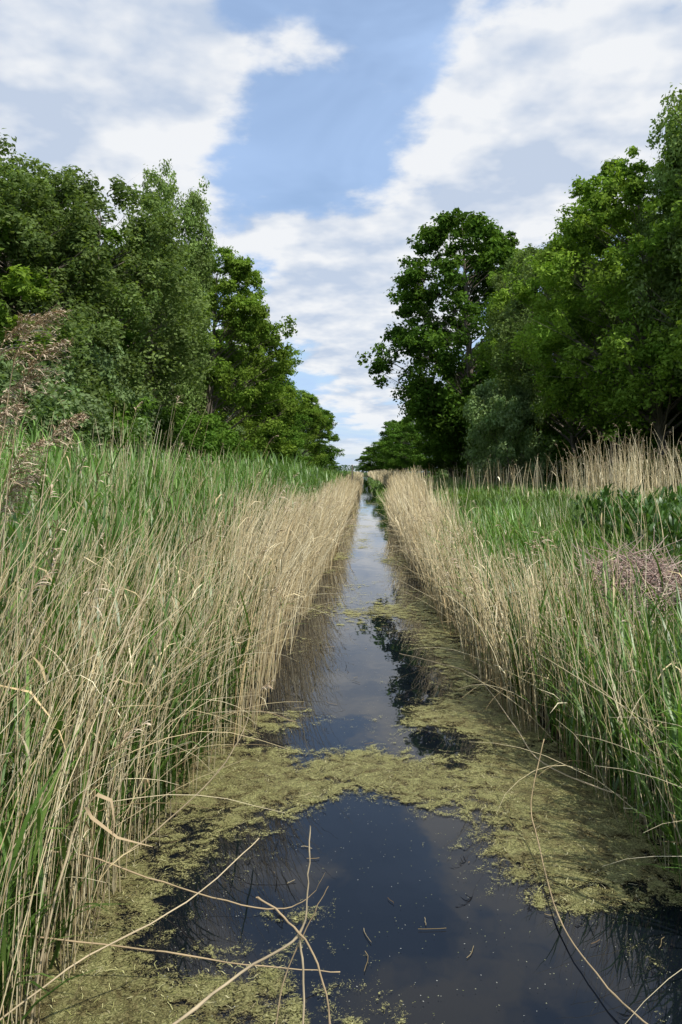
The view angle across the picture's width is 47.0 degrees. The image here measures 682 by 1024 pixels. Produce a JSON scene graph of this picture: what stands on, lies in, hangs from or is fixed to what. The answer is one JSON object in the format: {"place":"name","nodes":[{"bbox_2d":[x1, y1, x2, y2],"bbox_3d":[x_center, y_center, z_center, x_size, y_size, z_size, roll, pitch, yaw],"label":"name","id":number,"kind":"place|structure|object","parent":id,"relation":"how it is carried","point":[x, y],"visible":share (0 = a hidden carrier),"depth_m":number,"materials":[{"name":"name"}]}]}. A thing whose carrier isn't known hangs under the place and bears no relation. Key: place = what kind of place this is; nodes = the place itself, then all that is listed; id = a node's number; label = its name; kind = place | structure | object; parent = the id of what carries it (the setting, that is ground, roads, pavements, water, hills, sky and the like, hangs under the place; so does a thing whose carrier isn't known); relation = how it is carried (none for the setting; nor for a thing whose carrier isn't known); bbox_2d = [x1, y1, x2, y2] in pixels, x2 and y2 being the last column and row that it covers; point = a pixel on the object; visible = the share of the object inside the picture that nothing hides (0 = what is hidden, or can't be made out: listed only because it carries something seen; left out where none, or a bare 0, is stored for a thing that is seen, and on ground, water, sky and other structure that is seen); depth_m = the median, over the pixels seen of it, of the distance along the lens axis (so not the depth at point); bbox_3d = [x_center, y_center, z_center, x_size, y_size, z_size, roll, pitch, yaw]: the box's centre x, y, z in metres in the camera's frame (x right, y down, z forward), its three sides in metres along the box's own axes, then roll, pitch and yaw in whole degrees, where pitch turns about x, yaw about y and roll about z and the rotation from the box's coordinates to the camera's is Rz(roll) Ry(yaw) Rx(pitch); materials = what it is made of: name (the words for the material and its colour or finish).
{"place":"outdoors","nodes":[
{"label":"outdoors","id":0,"kind":"place"},
{"bbox_2d":[0,472,681,988],"bbox_3d":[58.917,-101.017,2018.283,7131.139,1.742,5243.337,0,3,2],"label":"ground","id":1,"kind":"structure","parent":0,"point":[548,694],"depth_m":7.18,"materials":[{"name":"green plant"}]},
{"bbox_2d":[0,218,70,428],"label":"ash tree","id":2,"kind":"object","parent":1,"relation":"on","point":[16,280],"visible":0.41,"depth_m":26.31,"materials":[{"name":"green plant"}]},
{"bbox_2d":[0,324,78,462],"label":"shrub","id":3,"kind":"object","parent":1,"relation":"on","point":[10,361],"visible":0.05,"depth_m":26.40,"materials":[{"name":"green plant"}]},
{"bbox_2d":[0,304,89,965],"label":"plumed reed","id":4,"kind":"object","parent":1,"relation":"on","point":[24,381],"visible":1,"depth_m":3.07,"materials":[{"name":"plant"}]},
{"bbox_2d":[0,353,129,467],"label":"shrub","id":5,"kind":"object","parent":1,"relation":"on","point":[73,403],"visible":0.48,"depth_m":24.73,"materials":[{"name":"green plant"}]},
{"bbox_2d":[5,383,138,459],"bbox_3d":[-12.156,-2.131,28.278,8.432,6.091,8.964,2,4,39],"label":"shrub","id":6,"kind":"object","parent":1,"relation":"on","point":[116,437],"visible":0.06,"depth_m":27.85,"materials":[{"name":"green plant"}]},
{"bbox_2d":[0,128,147,449],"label":"birch tree","id":7,"kind":"object","parent":1,"relation":"on","point":[29,239],"visible":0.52,"depth_m":29.55,"materials":[{"name":"green plant"}]},
{"bbox_2d":[0,189,147,382],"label":"oak tree","id":8,"kind":"object","parent":1,"relation":"on","point":[114,234],"visible":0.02,"depth_m":36.25,"materials":[{"name":"green plant"}]},
{"bbox_2d":[4,263,150,373],"bbox_3d":[-18.284,-8.768,45.871,13.796,16.544,14.318,-2,4,-35],"label":"oak tree","id":9,"kind":"object","parent":1,"relation":"on","point":[110,319],"depth_m":44.51,"materials":[{"name":"green plant"}]},
{"bbox_2d":[29,363,158,471],"bbox_3d":[-10.626,-2.689,30.762,7.359,7.253,7.824,0,3,0],"label":"shrub","id":10,"kind":"object","parent":1,"relation":"on","point":[124,417],"visible":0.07,"depth_m":30.22,"materials":[{"name":"green plant"}]},
{"bbox_2d":[52,323,160,464],"bbox_3d":[-9.973,-3.285,31.297,6.300,9.090,6.446,1,3,18],"label":"shrub","id":11,"kind":"object","parent":1,"relation":"on","point":[106,359],"visible":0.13,"depth_m":29.96,"materials":[{"name":"green plant"}]},
{"bbox_2d":[0,164,220,416],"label":"birch tree","id":12,"kind":"object","parent":1,"relation":"on","point":[156,260],"visible":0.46,"depth_m":33.83,"materials":[{"name":"green plant"}]},
{"bbox_2d":[118,376,171,462],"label":"shrub","id":13,"kind":"object","parent":1,"relation":"on","point":[152,417],"visible":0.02,"depth_m":35.08,"materials":[{"name":"green plant"}]},
{"bbox_2d":[109,159,216,454],"bbox_3d":[-10.856,-10.835,46.938,7.333,20.682,7.235,1,3,17],"label":"birch tree","id":14,"kind":"object","parent":1,"relation":"on","point":[200,246],"visible":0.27,"depth_m":46.13,"materials":[{"name":"green plant"}]},
{"bbox_2d":[116,270,210,418],"bbox_3d":[-14.986,-10.200,55.528,10.496,18.523,10.893,-2,3,-29],"label":"birch tree","id":15,"kind":"object","parent":1,"relation":"on","point":[197,406],"visible":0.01,"depth_m":55.02,"materials":[{"name":"green plant"}]},
{"bbox_2d":[144,405,199,463],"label":"shrub","id":16,"kind":"object","parent":1,"relation":"on","point":[165,424],"visible":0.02,"depth_m":39.81,"materials":[{"name":"green plant"}]},
{"bbox_2d":[0,407,355,1023],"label":"green reed bed","id":17,"kind":"object","parent":1,"relation":"on","point":[313,475],"visible":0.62,"depth_m":5.12,"materials":[{"name":"green plant"}]},
{"bbox_2d":[0,394,363,1023],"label":"dry reed bed","id":18,"kind":"object","parent":1,"relation":"on","point":[306,520],"visible":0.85,"depth_m":4.70,"materials":[{"name":"plant"}]},
{"bbox_2d":[64,793,152,1023],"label":"curled reed leaf","id":19,"kind":"object","parent":18,"relation":"attached to","point":[94,819],"visible":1,"depth_m":2.68,"materials":[{"name":"plant"}]},
{"bbox_2d":[154,405,235,466],"bbox_3d":[-10.273,-3.083,44.407,8.761,6.596,9.314,-1,3,-12],"label":"shrub","id":20,"kind":"object","parent":1,"relation":"on","point":[206,420],"visible":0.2,"depth_m":43.32,"materials":[{"name":"green plant"}]},
{"bbox_2d":[154,309,244,421],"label":"oak tree","id":21,"kind":"object","parent":1,"relation":"on","point":[221,343],"depth_m":65.89,"materials":[{"name":"green plant"}]},
{"bbox_2d":[146,243,297,466],"bbox_3d":[-9.717,-10.759,59.934,12.268,19.239,11.881,-1,3,-18],"label":"ash tree","id":22,"kind":"object","parent":1,"relation":"on","point":[246,326],"visible":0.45,"depth_m":58.67,"materials":[{"name":"green plant"}]},
{"bbox_2d":[190,411,253,458],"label":"shrub","id":23,"kind":"object","parent":1,"relation":"on","point":[234,436],"visible":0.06,"depth_m":56.69,"materials":[{"name":"green plant"}]},
{"bbox_2d":[170,345,274,439],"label":"oak tree","id":24,"kind":"object","parent":1,"relation":"on","point":[234,400],"depth_m":87.79,"materials":[{"name":"green plant"}]},
{"bbox_2d":[226,422,263,466],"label":"shrub","id":25,"kind":"object","parent":1,"relation":"on","point":[239,429],"visible":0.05,"depth_m":72.80,"materials":[{"name":"green plant"}]},
{"bbox_2d":[188,315,311,460],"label":"ash tree","id":26,"kind":"object","parent":1,"relation":"on","point":[281,411],"visible":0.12,"depth_m":78.15,"materials":[{"name":"green plant"}]},
{"bbox_2d":[215,404,309,457],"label":"oak tree","id":27,"kind":"object","parent":1,"relation":"on","point":[301,433],"visible":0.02,"depth_m":112.21,"materials":[{"name":"green plant"}]},
{"bbox_2d":[231,373,312,463],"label":"oak tree","id":28,"kind":"object","parent":1,"relation":"on","point":[296,424],"visible":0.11,"depth_m":98.94,"materials":[{"name":"green plant"}]},
{"bbox_2d":[263,442,298,467],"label":"shrub","id":29,"kind":"object","parent":1,"relation":"on","point":[280,458],"visible":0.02,"depth_m":82.28,"materials":[{"name":"green plant"}]},
{"bbox_2d":[289,449,313,469],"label":"shrub","id":30,"kind":"object","parent":1,"relation":"on","point":[307,459],"visible":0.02,"depth_m":116.05,"materials":[{"name":"green plant"}]},
{"bbox_2d":[299,448,318,466],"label":"shrub","id":31,"kind":"object","parent":1,"relation":"on","point":[303,450],"visible":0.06,"depth_m":141.35,"materials":[{"name":"green plant"}]},
{"bbox_2d":[286,389,334,468],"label":"ash tree","id":32,"kind":"object","parent":1,"relation":"on","point":[315,414],"visible":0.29,"depth_m":124.13,"materials":[{"name":"green plant"}]},
{"bbox_2d":[297,403,339,465],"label":"oak tree","id":33,"kind":"object","parent":1,"relation":"on","point":[329,438],"visible":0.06,"depth_m":154.26,"materials":[{"name":"green plant"}]},
{"bbox_2d":[305,409,345,468],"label":"oak tree","id":34,"kind":"object","parent":1,"relation":"on","point":[330,460],"visible":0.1,"depth_m":193.39,"materials":[{"name":"green plant"}]},
{"bbox_2d":[324,461,340,470],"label":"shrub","id":35,"kind":"object","parent":1,"relation":"on","point":[330,466],"visible":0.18,"depth_m":792.13,"materials":[{"name":"green plant"}]},
{"bbox_2d":[0,491,681,1023],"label":"fallen reed stems","id":36,"kind":"object","parent":1,"relation":"on","point":[284,713],"visible":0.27,"depth_m":5.23,"materials":[{"name":"plant"}]},
{"bbox_2d":[354,455,374,471],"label":"oak tree","id":37,"kind":"object","parent":1,"relation":"on","point":[361,457],"visible":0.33,"depth_m":465.05,"materials":[{"name":"green plant"}]},
{"bbox_2d":[360,446,382,470],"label":"oak tree","id":38,"kind":"object","parent":1,"relation":"on","point":[369,465],"visible":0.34,"depth_m":395.77,"materials":[{"name":"green plant"}]},
{"bbox_2d":[363,434,411,472],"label":"oak tree","id":39,"kind":"object","parent":1,"relation":"on","point":[382,462],"visible":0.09,"depth_m":237.10,"materials":[{"name":"green plant"}]},
{"bbox_2d":[336,465,443,472],"bbox_3d":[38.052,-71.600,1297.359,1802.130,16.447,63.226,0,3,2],"label":"distant woodland","id":40,"kind":"object","parent":1,"relation":"on","point":[356,467],"visible":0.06,"depth_m":1286.64,"materials":[{"name":"green plant"}]},
{"bbox_2d":[373,418,424,473],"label":"oak tree","id":41,"kind":"object","parent":1,"relation":"on","point":[391,462],"visible":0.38,"depth_m":178.19,"materials":[{"name":"green plant"}]},
{"bbox_2d":[375,411,444,476],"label":"oak tree","id":42,"kind":"object","parent":1,"relation":"on","point":[405,460],"visible":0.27,"depth_m":132.79,"materials":[{"name":"green plant"}]},
{"bbox_2d":[401,378,465,478],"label":"oak tree","id":43,"kind":"object","parent":1,"relation":"on","point":[452,462],"visible":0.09,"depth_m":105.94,"materials":[{"name":"green plant"}]},
{"bbox_2d":[427,468,442,476],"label":"shrub","id":44,"kind":"object","parent":1,"relation":"on","point":[432,473],"visible":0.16,"depth_m":139.26,"materials":[{"name":"green plant"}]},
{"bbox_2d":[355,207,538,480],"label":"oak tree","id":45,"kind":"object","parent":1,"relation":"on","point":[433,406],"visible":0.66,"depth_m":73.14,"materials":[{"name":"green plant"}]},
{"bbox_2d":[436,467,463,477],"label":"shrub","id":46,"kind":"object","parent":1,"relation":"on","point":[445,473],"visible":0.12,"depth_m":124.91,"materials":[{"name":"green plant"}]},
{"bbox_2d":[454,466,465,477],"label":"shrub","id":47,"kind":"object","parent":1,"relation":"on","point":[459,473],"visible":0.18,"depth_m":110.47,"materials":[{"name":"green plant"}]},
{"bbox_2d":[443,342,512,466],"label":"oak tree","id":48,"kind":"object","parent":1,"relation":"on","point":[450,382],"visible":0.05,"depth_m":90.94,"materials":[{"name":"green plant"}]},
{"bbox_2d":[458,373,558,484],"bbox_3d":[11.195,-4.829,52.574,6.767,9.739,6.923,-1,3,-16],"label":"shrub","id":49,"kind":"object","parent":1,"relation":"on","point":[485,411],"visible":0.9,"depth_m":51.30,"materials":[{"name":"green plant"}]},
{"bbox_2d":[367,422,681,885],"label":"dry reed bed","id":50,"kind":"object","parent":1,"relation":"on","point":[407,500],"visible":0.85,"depth_m":7.93,"materials":[{"name":"plant"}]},
{"bbox_2d":[367,474,681,725],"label":"bank grass","id":51,"kind":"structure","parent":1,"relation":"on","point":[480,494],"depth_m":21.95,"materials":[{"name":"green plant"}]},
{"bbox_2d":[497,459,555,479],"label":"shrub","id":52,"kind":"object","parent":1,"relation":"on","point":[514,477],"visible":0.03,"depth_m":67.24,"materials":[{"name":"green plant"}]},
{"bbox_2d":[461,315,615,459],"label":"oak tree","id":53,"kind":"object","parent":1,"relation":"on","point":[545,436],"visible":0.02,"depth_m":67.94,"materials":[{"name":"green plant"}]},
{"bbox_2d":[463,246,614,442],"bbox_3d":[15.694,-11.158,59.878,11.284,19.478,11.434,2,3,28],"label":"ash tree","id":54,"kind":"object","parent":1,"relation":"on","point":[549,429],"visible":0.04,"depth_m":59.64,"materials":[{"name":"green plant"}]},
{"bbox_2d":[482,233,620,480],"bbox_3d":[13.931,-9.848,51.841,10.022,17.700,9.656,2,3,30],"label":"birch tree","id":55,"kind":"object","parent":1,"relation":"on","point":[506,324],"visible":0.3,"depth_m":51.31,"materials":[{"name":"green plant"}]},
{"bbox_2d":[538,451,598,482],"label":"shrub","id":56,"kind":"object","parent":1,"relation":"on","point":[558,471],"visible":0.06,"depth_m":58.76,"materials":[{"name":"green plant"}]},
{"bbox_2d":[541,445,609,483],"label":"shrub","id":57,"kind":"object","parent":1,"relation":"on","point":[558,455],"visible":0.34,"depth_m":50.92,"materials":[{"name":"green plant"}]},
{"bbox_2d":[491,202,681,484],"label":"ash tree","id":58,"kind":"object","parent":1,"relation":"on","point":[555,388],"visible":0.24,"depth_m":41.97,"materials":[{"name":"green plant"}]},
{"bbox_2d":[541,282,645,454],"bbox_3d":[21.503,-9.496,55.051,16.213,16.635,16.059,0,3,-5],"label":"oak tree","id":59,"kind":"object","parent":1,"relation":"on","point":[561,439],"visible":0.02,"depth_m":53.67,"materials":[{"name":"green plant"}]},
{"bbox_2d":[520,145,681,488],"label":"ash tree","id":60,"kind":"object","parent":1,"relation":"on","point":[626,396],"visible":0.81,"depth_m":35.24,"materials":[{"name":"green plant"}]},
{"bbox_2d":[573,443,645,485],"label":"shrub","id":61,"kind":"object","parent":1,"relation":"on","point":[605,464],"visible":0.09,"depth_m":44.88,"materials":[{"name":"green plant"}]},
{"bbox_2d":[553,533,681,636],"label":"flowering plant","id":62,"kind":"object","parent":1,"relation":"on","point":[652,576],"visible":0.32,"depth_m":8.71,"materials":[{"name":"wood twigs"},{"name":"bark"}]},
{"bbox_2d":[570,483,681,574],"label":"nettle patch","id":63,"kind":"object","parent":1,"relation":"on","point":[669,516],"visible":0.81,"depth_m":12.42,"materials":[{"name":"green plant"}]},
{"bbox_2d":[589,407,681,472],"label":"shrub","id":64,"kind":"object","parent":1,"relation":"on","point":[666,437],"visible":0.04,"depth_m":44.25,"materials":[{"name":"green plant"}]},
{"bbox_2d":[603,437,681,487],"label":"shrub","id":65,"kind":"object","parent":1,"relation":"on","point":[652,447],"visible":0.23,"depth_m":40.09,"materials":[{"name":"green plant"}]},
{"bbox_2d":[617,454,681,489],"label":"shrub","id":66,"kind":"object","parent":1,"relation":"on","point":[654,469],"visible":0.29,"depth_m":34.71,"materials":[{"name":"green plant"}]},
{"bbox_2d":[618,297,681,448],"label":"oak tree","id":67,"kind":"object","parent":1,"relation":"on","point":[670,418],"visible":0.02,"depth_m":42.57,"materials":[{"name":"green plant"}]},
{"bbox_2d":[625,83,681,378],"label":"birch tree","id":68,"kind":"object","parent":1,"relation":"on","point":[667,284],"visible":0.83,"depth_m":33.16,"materials":[{"name":"green plant"}]},
{"bbox_2d":[647,173,681,368],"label":"ash tree","id":69,"kind":"object","parent":1,"relation":"on","point":[664,227],"visible":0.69,"depth_m":31.30,"materials":[{"name":"green plant"}]},
{"bbox_2d":[650,443,681,488],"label":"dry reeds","id":70,"kind":"object","parent":1,"relation":"on","point":[680,455],"visible":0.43,"depth_m":33.02,"materials":[{"name":"beige plant"}]},
{"bbox_2d":[0,0,681,471],"label":"sky","id":71,"kind":"structure","parent":0,"point":[323,134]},
{"bbox_2d":[15,476,681,1023],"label":"water","id":72,"kind":"structure","parent":0,"point":[413,846],"depth_m":4.14,"materials":[{"name":"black liquid"}]},
{"bbox_2d":[96,689,251,871],"bbox_3d":[-0.987,1.500,4.286,1.001,1.076,0.058,0,3,-4],"label":"arching reed stalk","id":73,"kind":"object","parent":72,"relation":"in","point":[142,841],"visible":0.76,"depth_m":4.30,"materials":[{"name":"plant"}]},
{"bbox_2d":[0,502,681,1023],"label":"algae","id":74,"kind":"object","parent":72,"relation":"on","point":[516,764],"visible":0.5,"depth_m":4.87,"materials":[{"name":"green plant"}]},
{"bbox_2d":[0,584,295,1023],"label":"fallen reed stalk","id":75,"kind":"object","parent":74,"relation":"on","point":[36,991],"visible":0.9,"depth_m":3.03,"materials":[{"name":"plant"}]},
{"bbox_2d":[6,850,339,972],"bbox_3d":[-0.714,1.737,3.420,1.414,0.527,0.286,0,3,-4],"label":"fallen reed stalk","id":76,"kind":"object","parent":74,"relation":"on","point":[138,874],"visible":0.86,"depth_m":3.37,"materials":[{"name":"plant"}]},
{"bbox_2d":[172,826,330,1023],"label":"broken reed stalk","id":77,"kind":"object","parent":74,"relation":"on","point":[299,935],"visible":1,"depth_m":2.68,"materials":[{"name":"plant"}]},
{"bbox_2d":[0,590,679,1023],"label":"floating plant debris","id":78,"kind":"object","parent":74,"relation":"on","point":[384,844],"visible":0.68,"depth_m":4.58,"materials":[{"name":"plant"}]},
{"bbox_2d":[530,739,647,1023],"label":"arching reed stalk","id":79,"kind":"object","parent":74,"relation":"on","point":[619,999],"visible":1,"depth_m":3.72,"materials":[{"name":"plant"}]},
{"bbox_2d":[399,653,626,798],"bbox_3d":[1.276,1.719,7.213,0.276,0.180,4.477,-1,3,-11],"label":"arching reed stalk","id":80,"kind":"object","parent":72,"relation":"on","point":[584,782],"visible":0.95,"depth_m":5.87,"materials":[{"name":"plant"}]}
]}

